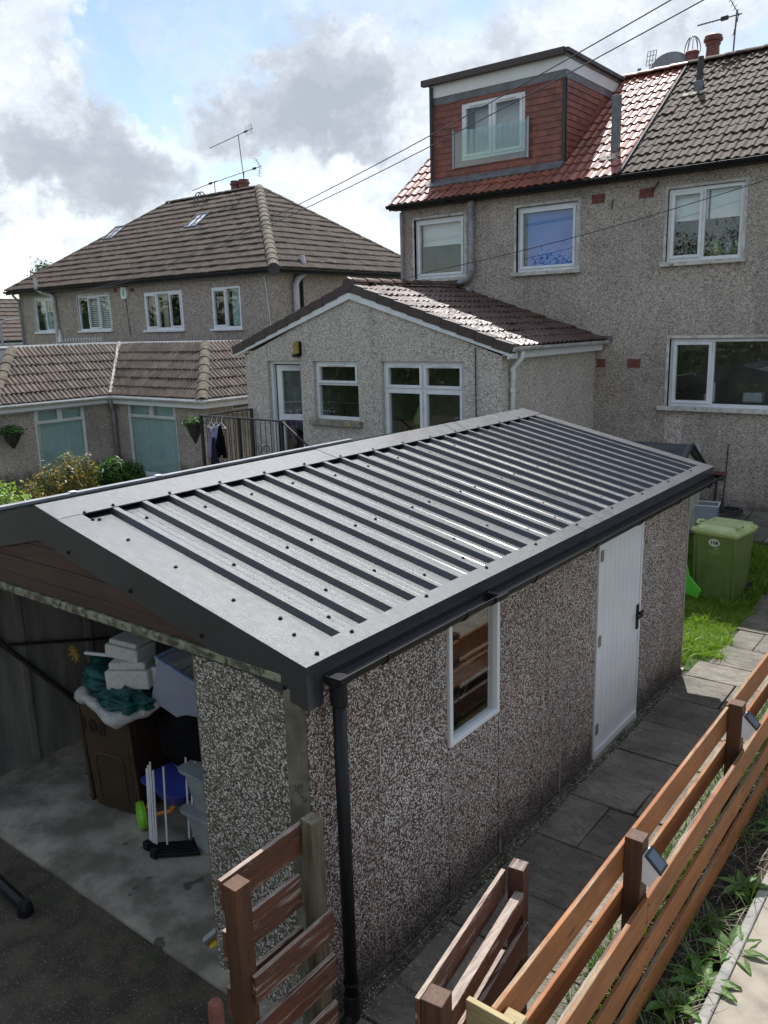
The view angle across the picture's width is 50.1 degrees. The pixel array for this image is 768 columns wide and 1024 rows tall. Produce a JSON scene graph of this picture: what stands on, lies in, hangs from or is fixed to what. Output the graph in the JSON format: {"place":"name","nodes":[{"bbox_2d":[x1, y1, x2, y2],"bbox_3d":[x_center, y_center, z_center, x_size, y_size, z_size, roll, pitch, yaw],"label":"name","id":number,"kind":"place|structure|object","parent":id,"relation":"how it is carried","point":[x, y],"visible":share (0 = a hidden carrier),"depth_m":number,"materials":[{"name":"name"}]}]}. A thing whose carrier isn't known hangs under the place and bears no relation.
{"place":"outdoors","nodes":[
{"label":"outdoors","id":0,"kind":"place"},
{"bbox_2d":[0,839,233,1023],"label":"driveway","id":1,"kind":"structure","parent":0,"point":[69,955],"depth_m":4.79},
{"bbox_2d":[0,874,33,918],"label":"black stand","id":2,"kind":"object","parent":1,"relation":"on","point":[11,894],"visible":1,"depth_m":5.26,"materials":[{"name":"plastic"}]},
{"bbox_2d":[207,997,224,1023],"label":"round stake","id":3,"kind":"object","parent":1,"relation":"on","point":[215,1008],"visible":1,"depth_m":3.31,"materials":[{"name":"brown wood"}]},
{"bbox_2d":[300,812,331,1021],"bbox_3d":[-0.312,2.132,3.916,0.084,1.520,0.080,8,16,37],"label":"old gate post","id":4,"kind":"object","parent":1,"relation":"on","point":[313,859],"visible":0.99,"depth_m":3.79,"materials":[{"name":"grey wood"}]},
{"bbox_2d":[218,821,338,1023],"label":"timber gate","id":5,"kind":"structure","parent":4,"relation":"attached to","point":[252,985],"depth_m":3.62,"materials":[{"name":"brown wood"}]},
{"bbox_2d":[0,621,683,1023],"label":"garage floor","id":6,"kind":"structure","parent":0,"point":[60,823],"depth_m":5.86,"materials":[{"name":"concrete"}]},
{"bbox_2d":[75,686,171,813],"bbox_3d":[-1.960,1.794,6.423,0.558,0.956,0.615,4,14,25],"label":"wheelie bin","id":7,"kind":"object","parent":6,"relation":"on","point":[117,761],"visible":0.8,"depth_m":6.20,"materials":[{"name":"brown plastic"}]},
{"bbox_2d":[74,686,178,729],"bbox_3d":[-1.917,1.365,6.252,0.852,0.259,0.753,8,16,37],"label":"bin liner","id":8,"kind":"object","parent":7,"relation":"on","point":[116,720],"visible":0.43,"depth_m":5.94,"materials":[{"name":"white plastic"}]},
{"bbox_2d":[81,655,113,691],"bbox_3d":[-2.082,1.254,6.362,0.507,0.293,0.503,-3,13,-5],"label":"rubbish bag","id":9,"kind":"object","parent":8,"relation":"in","point":[93,673],"visible":0.34,"depth_m":6.17,"materials":[{"name":"teal plastic"}]},
{"bbox_2d":[68,644,106,662],"bbox_3d":[-2.200,1.096,6.266,0.522,0.154,0.082,3,14,18],"label":"toy windmill","id":10,"kind":"object","parent":9,"relation":"on","point":[74,650],"visible":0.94,"depth_m":6.30,"materials":[{"name":"yellow plastic"}]},
{"bbox_2d":[89,682,156,715],"bbox_3d":[-1.911,1.365,6.090,0.609,0.256,0.412,8,16,37],"label":"rubbish bag","id":11,"kind":"object","parent":8,"relation":"in","point":[125,700],"visible":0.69,"depth_m":5.94,"materials":[{"name":"teal plastic"}]},
{"bbox_2d":[105,653,155,688],"bbox_3d":[-1.863,1.180,6.128,0.346,0.214,0.260,0,13,9],"label":"foam box","id":12,"kind":"object","parent":11,"relation":"on","point":[119,674],"visible":0.66,"depth_m":6.01,"materials":[{"name":"white plastic"}]},
{"bbox_2d":[105,631,155,662],"bbox_3d":[-1.897,1.004,6.140,0.304,0.155,0.220,4,14,23],"label":"foam box","id":13,"kind":"object","parent":12,"relation":"on","point":[128,646],"visible":0.92,"depth_m":6.07,"materials":[{"name":"white plastic"}]},
{"bbox_2d":[136,762,190,829],"bbox_3d":[-1.582,2.159,6.080,0.516,0.367,0.428,8,16,37],"label":"toy wheelbarrow","id":14,"kind":"object","parent":6,"relation":"on","point":[175,784],"visible":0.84,"depth_m":6.01,"materials":[{"name":"blue plastic"}]},
{"bbox_2d":[142,757,199,859],"bbox_3d":[-1.511,2.075,5.742,0.418,0.673,0.178,-3,13,-6],"label":"drying rack","id":15,"kind":"object","parent":6,"relation":"on","point":[166,849],"visible":0.92,"depth_m":5.79,"materials":[{"name":"white plastic"}]},
{"bbox_2d":[179,800,208,853],"bbox_3d":[-1.037,2.226,5.813,0.659,0.315,0.519,8,16,37],"label":"storage crate","id":16,"kind":"object","parent":6,"relation":"on","point":[196,818],"visible":0.21,"depth_m":5.74,"materials":[{"name":"grey plastic"}]},
{"bbox_2d":[178,760,205,813],"bbox_3d":[-1.030,1.916,5.730,0.659,0.315,0.519,8,16,37],"label":"storage crate","id":17,"kind":"object","parent":16,"relation":"on","point":[190,771],"visible":0.24,"depth_m":5.67,"materials":[{"name":"grey plastic"}]},
{"bbox_2d":[155,688,200,766],"bbox_3d":[-1.186,1.608,6.128,1.228,0.727,0.819,8,16,37],"label":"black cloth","id":18,"kind":"object","parent":17,"relation":"on","point":[177,731],"visible":0.23,"depth_m":5.87,"materials":[{"name":"black fabric"}]},
{"bbox_2d":[151,650,194,695],"bbox_3d":[-1.525,1.173,6.068,0.280,0.240,0.260,6,15,31],"label":"plastic tub","id":19,"kind":"object","parent":18,"relation":"on","point":[166,679],"visible":0.61,"depth_m":5.97,"materials":[{"name":"plastic"}]},
{"bbox_2d":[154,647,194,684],"bbox_3d":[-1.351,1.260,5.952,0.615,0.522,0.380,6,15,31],"label":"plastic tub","id":20,"kind":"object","parent":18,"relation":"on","point":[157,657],"visible":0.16,"depth_m":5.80,"materials":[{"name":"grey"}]},
{"bbox_2d":[203,928,216,948],"bbox_3d":[-0.575,2.233,4.984,1.076,0.706,0.072,-5,13,-15],"label":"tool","id":21,"kind":"object","parent":6,"relation":"on","point":[209,936],"visible":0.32,"depth_m":4.91,"materials":[{"name":"silver metal"}]},
{"bbox_2d":[0,408,725,1023],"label":"garage","id":22,"kind":"structure","parent":0,"point":[310,608],"depth_m":5.22,"materials":[{"name":"concrete"}]},
{"bbox_2d":[453,638,487,687],"bbox_3d":[0.380,1.014,5.358,0.430,0.020,0.900,8,16,37],"label":"shelf","id":23,"kind":"object","parent":22,"relation":"attached to","point":[474,656],"visible":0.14,"depth_m":5.45,"materials":[{"name":"brown wood"}]},
{"bbox_2d":[453,653,467,703],"bbox_3d":[0.473,1.096,5.388,0.052,0.339,0.223,8,16,37],"label":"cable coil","id":24,"kind":"object","parent":23,"relation":"hanging from","point":[460,694],"visible":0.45,"depth_m":5.42,"materials":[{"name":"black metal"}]},
{"bbox_2d":[446,602,499,747],"bbox_3d":[0.543,0.946,5.122,0.074,0.884,0.591,8,16,37],"label":"window","id":25,"kind":"structure","parent":22,"relation":"in","point":[493,708],"depth_m":5.27,"materials":[{"name":"white paint"}]},
{"bbox_2d":[594,524,643,755],"bbox_3d":[2.038,1.025,7.031,0.103,1.905,0.968,8,16,37],"label":"door","id":26,"kind":"structure","parent":22,"relation":"in","point":[619,617],"depth_m":7.01,"materials":[{"name":"white paint"}]},
{"bbox_2d":[0,0,767,298],"label":"sky","id":27,"kind":"structure","parent":0,"point":[112,112],"materials":[{"name":"white"}]},
{"bbox_2d":[356,592,767,1023],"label":"path","id":28,"kind":"structure","parent":0,"point":[687,718],"depth_m":6.06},
{"bbox_2d":[415,858,528,1023],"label":"timber gate","id":29,"kind":"structure","parent":28,"relation":"on","point":[492,970],"depth_m":3.69,"materials":[{"name":"brown wood"}]},
{"bbox_2d":[361,672,724,1018],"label":"pebbles","id":30,"kind":"object","parent":28,"relation":"on","point":[519,846],"visible":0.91,"depth_m":5.75,"materials":[{"name":"grey gravel"}]},
{"bbox_2d":[478,670,688,884],"bbox_3d":[1.842,2.235,6.136,1.037,0.034,5.609,8,16,37],"label":"moss","id":31,"kind":"object","parent":28,"relation":"on","point":[550,810],"visible":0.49,"depth_m":6.09,"materials":[{"name":"green plant"}]},
{"bbox_2d":[531,683,767,1023],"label":"grass","id":32,"kind":"structure","parent":0,"point":[666,854],"depth_m":5.45,"materials":[{"name":"green plant"}]},
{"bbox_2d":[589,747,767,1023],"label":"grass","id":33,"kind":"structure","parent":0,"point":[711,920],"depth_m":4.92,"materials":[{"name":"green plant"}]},
{"bbox_2d":[612,764,767,1023],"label":"soil bed","id":34,"kind":"object","parent":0,"point":[716,889],"visible":0.23,"depth_m":5.36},
{"bbox_2d":[466,652,767,1023],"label":"slatted fence","id":35,"kind":"object","parent":34,"relation":"on","point":[630,949],"visible":0.98,"depth_m":4.48,"materials":[{"name":"brown wood"}]},
{"bbox_2d":[641,845,667,886],"bbox_3d":[1.414,1.861,4.290,0.105,0.185,0.108,8,16,37],"label":"solar light","id":36,"kind":"object","parent":35,"relation":"attached to","point":[654,865],"visible":1,"depth_m":4.27,"materials":[{"name":"white paint"}]},
{"bbox_2d":[741,711,760,740],"bbox_3d":[2.564,1.500,5.733,0.105,0.185,0.108,8,16,37],"label":"solar light","id":37,"kind":"object","parent":35,"relation":"attached to","point":[751,724],"visible":1,"depth_m":5.71,"materials":[{"name":"white paint"}]},
{"bbox_2d":[644,982,701,1023],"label":"weed","id":38,"kind":"object","parent":34,"relation":"on","point":[671,1017],"visible":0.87,"depth_m":4.54,"materials":[{"name":"green plant"}]},
{"bbox_2d":[668,951,742,1002],"bbox_3d":[1.848,2.686,4.698,0.366,0.074,0.336,8,16,37],"label":"weed","id":39,"kind":"object","parent":34,"relation":"on","point":[710,972],"visible":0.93,"depth_m":4.71,"materials":[{"name":"green plant"}]},
{"bbox_2d":[696,924,767,975],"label":"weed","id":40,"kind":"object","parent":34,"relation":"on","point":[736,931],"visible":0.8,"depth_m":4.96,"materials":[{"name":"green plant"}]},
{"bbox_2d":[717,869,767,900],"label":"weed","id":41,"kind":"object","parent":34,"relation":"on","point":[740,875],"visible":0.94,"depth_m":5.50,"materials":[{"name":"green plant"}]},
{"bbox_2d":[754,821,767,832],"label":"weed","id":42,"kind":"object","parent":34,"relation":"on","point":[765,829],"visible":1,"depth_m":6.11,"materials":[{"name":"green plant"}]},
{"bbox_2d":[700,505,742,513],"bbox_3d":[5.213,-0.037,12.671,0.626,0.079,0.389,8,16,37],"label":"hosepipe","id":43,"kind":"object","parent":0,"point":[729,510],"visible":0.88,"depth_m":12.61,"materials":[{"name":"black rubber"}]},
{"bbox_2d":[681,535,767,670],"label":"lawn","id":44,"kind":"structure","parent":0,"point":[686,666],"depth_m":9.73,"materials":[{"name":"plant"}]},
{"bbox_2d":[231,277,611,455],"bbox_3d":[0.557,-1.819,14.342,5.761,4.340,3.221,8,16,37],"label":"extension","id":45,"kind":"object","parent":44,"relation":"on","point":[380,357],"visible":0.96,"depth_m":13.07,"materials":[{"name":"grey concrete"}]},
{"bbox_2d":[276,365,302,450],"bbox_3d":[-1.498,-1.680,14.325,0.740,1.758,0.110,4,14,24],"label":"door","id":46,"kind":"structure","parent":45,"relation":"in","point":[288,376],"depth_m":14.32,"materials":[{"name":"white plastic"}]},
{"bbox_2d":[292,341,301,356],"bbox_3d":[-1.456,-2.709,13.670,0.130,0.255,0.110,8,16,37],"label":"wall lamp","id":47,"kind":"object","parent":45,"relation":"attached to","point":[297,350],"visible":1,"depth_m":13.64,"materials":[{"name":"yellow plastic"}]},
{"bbox_2d":[309,361,413,432],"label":"window","id":48,"kind":"structure","parent":45,"relation":"in","point":[402,403],"depth_m":13.58,"materials":[{"name":"white plastic"}]},
{"bbox_2d":[413,403,430,425],"bbox_3d":[0.590,-1.819,12.921,0.273,0.930,0.280,8,16,37],"label":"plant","id":49,"kind":"object","parent":45,"relation":"hanging from","point":[416,420],"visible":0.25,"depth_m":12.91,"materials":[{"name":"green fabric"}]},
{"bbox_2d":[384,345,501,433],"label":"window","id":50,"kind":"structure","parent":45,"relation":"in","point":[438,387],"depth_m":12.81,"materials":[{"name":"white plastic"}]},
{"bbox_2d":[632,441,706,529],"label":"garden shed","id":51,"kind":"structure","parent":44,"relation":"on","point":[688,451],"depth_m":11.84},
{"bbox_2d":[685,565,700,597],"bbox_3d":[3.753,0.828,10.245,0.389,0.484,0.070,5,14,27],"label":"plastic toy","id":52,"kind":"object","parent":44,"relation":"on","point":[693,589],"visible":0.55,"depth_m":10.21,"materials":[{"name":"green plastic"}]},
{"bbox_2d":[691,517,757,602],"bbox_3d":[4.391,0.603,10.636,0.694,1.055,0.619,-14,18,-43],"label":"wheelie bin","id":53,"kind":"object","parent":44,"relation":"on","point":[722,553],"visible":0.94,"depth_m":10.44,"materials":[{"name":"green plastic"}]},
{"bbox_2d":[689,506,767,546],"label":"terrace","id":54,"kind":"structure","parent":0,"point":[760,519],"depth_m":12.31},
{"bbox_2d":[385,46,690,436],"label":"house","id":55,"kind":"structure","parent":54,"relation":"on","point":[542,166],"depth_m":14.20,"materials":[{"name":"grey concrete"}]},
{"bbox_2d":[414,215,465,280],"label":"window","id":56,"kind":"structure","parent":55,"relation":"in","point":[439,241],"depth_m":15.55,"materials":[{"name":"white plastic"}]},
{"bbox_2d":[462,91,524,160],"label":"window","id":57,"kind":"structure","parent":55,"relation":"in","point":[502,132],"depth_m":14.62,"materials":[{"name":"white plastic"}]},
{"bbox_2d":[510,201,580,276],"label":"window","id":58,"kind":"structure","parent":55,"relation":"in","point":[545,224],"depth_m":14.08,"materials":[{"name":"white plastic"}]},
{"bbox_2d":[406,179,767,278],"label":"phone line","id":59,"kind":"object","parent":55,"relation":"attached to","point":[597,230],"visible":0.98,"depth_m":12.94,"materials":[{"name":"grey rubber"}]},
{"bbox_2d":[646,49,656,68],"bbox_3d":[4.970,-8.219,15.348,0.241,0.730,0.018,8,16,37],"label":"television aerial","id":60,"kind":"object","parent":55,"relation":"attached to","point":[652,57],"visible":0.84,"depth_m":15.28,"materials":[{"name":"grey metal"}]},
{"bbox_2d":[637,51,685,71],"bbox_3d":[5.135,-8.102,15.041,0.900,0.678,0.436,5,14,26],"label":"satellite dish","id":61,"kind":"object","parent":55,"relation":"attached to","point":[669,58],"visible":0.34,"depth_m":15.13,"materials":[{"name":"grey metal"}]},
{"bbox_2d":[616,32,767,512],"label":"house","id":62,"kind":"structure","parent":54,"relation":"on","point":[693,320],"depth_m":12.89,"materials":[{"name":"grey concrete"}]},
{"bbox_2d":[658,181,745,266],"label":"window","id":63,"kind":"structure","parent":62,"relation":"in","point":[693,228],"depth_m":12.62,"materials":[{"name":"white plastic"}]},
{"bbox_2d":[656,337,767,414],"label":"window","id":64,"kind":"structure","parent":62,"relation":"in","point":[737,366],"depth_m":13.48,"materials":[{"name":"white plastic"}]},
{"bbox_2d":[710,239,721,255],"bbox_3d":[5.108,-4.062,12.631,0.162,0.260,0.170,8,16,37],"label":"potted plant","id":65,"kind":"object","parent":62,"relation":"in","point":[716,249],"visible":0.91,"depth_m":12.58,"materials":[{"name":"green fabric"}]},
{"bbox_2d":[697,0,741,50],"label":"television aerial","id":66,"kind":"object","parent":62,"relation":"attached to","point":[726,17],"visible":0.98,"depth_m":14.22,"materials":[{"name":"grey metal"}]},
{"bbox_2d":[723,238,733,254],"bbox_3d":[5.266,-4.039,12.511,0.162,0.260,0.170,8,16,37],"label":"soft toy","id":67,"kind":"object","parent":62,"relation":"in","point":[728,248],"visible":0.91,"depth_m":12.46,"materials":[{"name":"grey fabric"}]},
{"bbox_2d":[733,237,738,253],"bbox_3d":[5.369,-4.024,12.433,0.162,0.260,0.170,8,16,37],"label":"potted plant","id":68,"kind":"object","parent":62,"relation":"in","point":[735,249],"visible":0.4,"depth_m":12.40,"materials":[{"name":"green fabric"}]},
{"bbox_2d":[742,392,764,402],"bbox_3d":[5.732,-1.773,12.733,0.290,0.160,0.200,8,16,37],"label":"toaster","id":69,"kind":"object","parent":62,"relation":"on","point":[753,397],"visible":1,"depth_m":12.66,"materials":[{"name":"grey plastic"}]},
{"bbox_2d":[695,500,720,506],"bbox_3d":[4.812,-0.013,12.383,0.450,0.255,0.350,5,14,26],"label":"storage tub","id":70,"kind":"object","parent":54,"relation":"on","point":[708,505],"visible":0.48,"depth_m":12.24,"materials":[{"name":"grey plastic"}]},
{"bbox_2d":[701,511,710,519],"bbox_3d":[4.831,0.055,12.320,0.143,0.130,0.150,8,16,37],"label":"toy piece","id":71,"kind":"object","parent":70,"relation":"in","point":[705,515],"visible":0.86,"depth_m":12.27,"materials":[{"name":"plastic"}]},
{"bbox_2d":[708,510,715,518],"bbox_3d":[4.936,0.036,12.388,0.143,0.130,0.150,8,16,37],"label":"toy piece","id":72,"kind":"object","parent":70,"relation":"in","point":[712,513],"visible":0.72,"depth_m":12.34,"materials":[{"name":"plastic"}]},
{"bbox_2d":[709,897,767,1023],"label":"side path","id":73,"kind":"structure","parent":0,"point":[750,1006],"depth_m":4.62,"materials":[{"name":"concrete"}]},
{"bbox_3d":[-2.823,-1.498,13.549,0.228,0.206,0.081,8,16,37],"label":"coat hanger","id":74,"kind":"object","parent":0,"visible":0},
{"bbox_2d":[207,428,213,458],"bbox_3d":[-2.853,-1.124,13.582,0.204,0.530,0.079,8,16,37],"label":"garment","id":75,"kind":"object","parent":74,"relation":"hanging from","point":[211,434],"visible":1,"depth_m":13.59,"materials":[{"name":"purple fabric"}]},
{"bbox_3d":[-2.728,-1.484,13.477,0.228,0.206,0.081,8,16,37],"label":"coat hanger","id":76,"kind":"object","parent":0,"visible":0},
{"bbox_2d":[213,426,217,442],"bbox_3d":[-2.744,-1.193,13.511,0.204,0.451,0.075,7,16,34],"label":"garment","id":77,"kind":"object","parent":76,"relation":"hanging from","point":[215,432],"visible":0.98,"depth_m":13.47,"materials":[{"name":"blue fabric"}]},
{"bbox_3d":[-2.633,-1.470,13.405,0.228,0.206,0.081,8,16,37],"label":"coat hanger","id":78,"kind":"object","parent":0,"visible":0},
{"bbox_2d":[216,426,226,457],"bbox_3d":[-2.667,-1.144,13.422,0.224,0.531,0.075,7,16,34],"label":"garment","id":79,"kind":"object","parent":78,"relation":"hanging from","point":[221,445],"visible":1,"depth_m":13.40,"materials":[{"name":"black fabric"}]},
{"label":"ground","id":80,"kind":"structure","parent":0,"visible":0},
{"bbox_2d":[0,318,19,345],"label":"street lamp","id":81,"kind":"object","parent":80,"relation":"on","point":[1,337],"visible":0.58,"depth_m":36.22,"materials":[{"name":"silver metal"}]},
{"bbox_2d":[0,299,22,345],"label":"house","id":82,"kind":"structure","parent":80,"relation":"on","point":[11,331],"depth_m":49.39,"materials":[{"name":"tile"}]},
{"bbox_2d":[0,480,37,504],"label":"lime shrub","id":83,"kind":"object","parent":80,"relation":"on","point":[10,498],"visible":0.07,"depth_m":8.70,"materials":[{"name":"green plant"}]},
{"bbox_2d":[26,256,52,275],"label":"tree","id":84,"kind":"object","parent":80,"relation":"on","point":[38,268],"visible":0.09,"depth_m":41.57,"materials":[{"name":"green plant"}]},
{"bbox_2d":[13,449,99,499],"bbox_3d":[-6.285,-0.427,15.880,0.834,1.535,2.269,4,14,22],"label":"golden shrub","id":85,"kind":"object","parent":80,"relation":"on","point":[55,477],"visible":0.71,"depth_m":15.84,"materials":[{"name":"green plant"}]},
{"bbox_2d":[84,455,146,488],"bbox_3d":[-5.884,-0.698,17.983,1.455,1.109,0.841,-9,15,-30],"label":"green shrub","id":86,"kind":"object","parent":80,"relation":"on","point":[109,471],"visible":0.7,"depth_m":17.75,"materials":[{"name":"green plant"}]},
{"bbox_2d":[0,339,252,502],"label":"neighbour extension","id":87,"kind":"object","parent":80,"relation":"on","point":[138,401],"visible":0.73,"depth_m":18.59,"materials":[{"name":"brown tile"}]},
{"bbox_2d":[0,424,26,448],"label":"hanging basket","id":88,"kind":"object","parent":87,"relation":"attached to","point":[11,438],"visible":1,"depth_m":17.29,"materials":[{"name":"black metal"}]},
{"bbox_2d":[34,406,88,484],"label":"window","id":89,"kind":"structure","parent":87,"relation":"in","point":[57,430],"depth_m":18.61,"materials":[{"name":"white paint"}]},
{"bbox_2d":[127,404,179,476],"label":"window","id":90,"kind":"structure","parent":87,"relation":"in","point":[153,429],"depth_m":18.93,"materials":[{"name":"teal glass"}]},
{"bbox_2d":[182,416,208,443],"bbox_3d":[-3.228,-1.390,13.904,0.421,0.466,0.396,4,14,23],"label":"hanging basket","id":91,"kind":"object","parent":87,"relation":"attached to","point":[192,425],"visible":0.9,"depth_m":13.80,"materials":[{"name":"black metal"}]},
{"bbox_2d":[230,404,248,412],"bbox_3d":[-3.473,-2.422,18.768,1.175,0.770,1.400,8,16,37],"label":"window","id":92,"kind":"structure","parent":87,"relation":"in","point":[241,406],"depth_m":18.40,"materials":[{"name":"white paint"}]},
{"bbox_2d":[0,432,398,513],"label":"gutter","id":93,"kind":"object","parent":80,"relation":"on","point":[5,508],"visible":0.15,"depth_m":9.11,"materials":[{"name":"plastic"}]},
{"bbox_2d":[3,179,400,344],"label":"house","id":94,"kind":"structure","parent":80,"relation":"on","point":[247,286],"depth_m":25.42,"materials":[{"name":"brown tile"}]},
{"bbox_2d":[34,298,54,333],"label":"window","id":95,"kind":"structure","parent":94,"relation":"in","point":[43,307],"depth_m":29.37,"materials":[{"name":"white plastic"}]},
{"bbox_2d":[58,329,101,341],"bbox_3d":[-10.193,-5.926,27.476,2.497,0.460,0.200,8,16,37],"label":"cresting","id":96,"kind":"object","parent":94,"relation":"on","point":[60,339],"visible":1,"depth_m":27.64,"materials":[{"name":"white plastic"}]},
{"bbox_2d":[77,294,112,332],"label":"window","id":97,"kind":"structure","parent":94,"relation":"in","point":[94,310],"depth_m":27.44,"materials":[{"name":"white plastic"}]},
{"bbox_2d":[120,287,127,298],"bbox_3d":[-8.216,-6.924,25.981,0.299,0.360,0.094,8,16,37],"label":"alarm box","id":98,"kind":"object","parent":94,"relation":"attached to","point":[124,292],"visible":1,"depth_m":25.92,"materials":[{"name":"white plastic"}]},
{"bbox_2d":[143,290,185,331],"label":"window","id":99,"kind":"structure","parent":94,"relation":"in","point":[164,309],"depth_m":25.43,"materials":[{"name":"white plastic"}]},
{"bbox_2d":[210,286,243,330],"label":"window","id":100,"kind":"structure","parent":94,"relation":"in","point":[226,302],"depth_m":23.56,"materials":[{"name":"white plastic"}]},
{"bbox_2d":[209,126,252,173],"bbox_3d":[-4.986,-11.846,27.418,1.654,1.981,0.594,6,15,31],"label":"television aerial","id":101,"kind":"object","parent":94,"relation":"attached to","point":[245,131],"visible":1,"depth_m":27.11,"materials":[{"name":"grey metal"}]},
{"bbox_2d":[213,158,261,182],"bbox_3d":[-4.939,-11.255,27.362,2.016,0.851,0.300,4,14,23],"label":"television aerial","id":102,"kind":"object","parent":94,"relation":"attached to","point":[253,168],"visible":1,"depth_m":27.08,"materials":[{"name":"grey metal"}]},
{"bbox_2d":[58,0,703,296],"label":"overhead cable","id":103,"kind":"object","parent":94,"relation":"attached to","point":[450,135],"visible":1,"depth_m":9.90,"materials":[{"name":"grey plastic"}]},
{"bbox_2d":[694,870,767,1023],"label":"path edging","id":104,"kind":"object","parent":80,"relation":"on","point":[749,921],"depth_m":4.84,"materials":[{"name":"concrete"}]},
{"bbox_3d":[10.980,-0.319,-4.687,1.200,9.900,0.300,8,16,37],"label":"telegraph pole","id":105,"kind":"object","parent":80,"relation":"on","visible":0},
{"bbox_2d":[56,0,670,295],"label":"overhead cable","id":106,"kind":"object","parent":105,"relation":"attached to","point":[429,135],"visible":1,"depth_m":9.97,"materials":[{"name":"grey plastic"}]},
{"bbox_3d":[-1.273,0.196,13.516,3.620,1.480,1.220,8,16,37],"label":"platform","id":107,"kind":"object","parent":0,"visible":0},
{"bbox_2d":[199,408,308,465],"bbox_3d":[-1.309,-0.524,13.352,3.520,2.072,1.184,8,16,37],"label":"railing","id":108,"kind":"object","parent":107,"relation":"on","point":[251,419],"visible":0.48,"depth_m":13.37,"materials":[{"name":"black metal"}]},
{"bbox_2d":[211,437,219,464],"bbox_3d":[-2.789,-0.911,13.539,0.174,0.649,0.078,8,16,37],"label":"garment","id":109,"kind":"object","parent":108,"relation":"hanging from","point":[214,457],"visible":0.72,"depth_m":13.50,"materials":[{"name":"blue fabric"}]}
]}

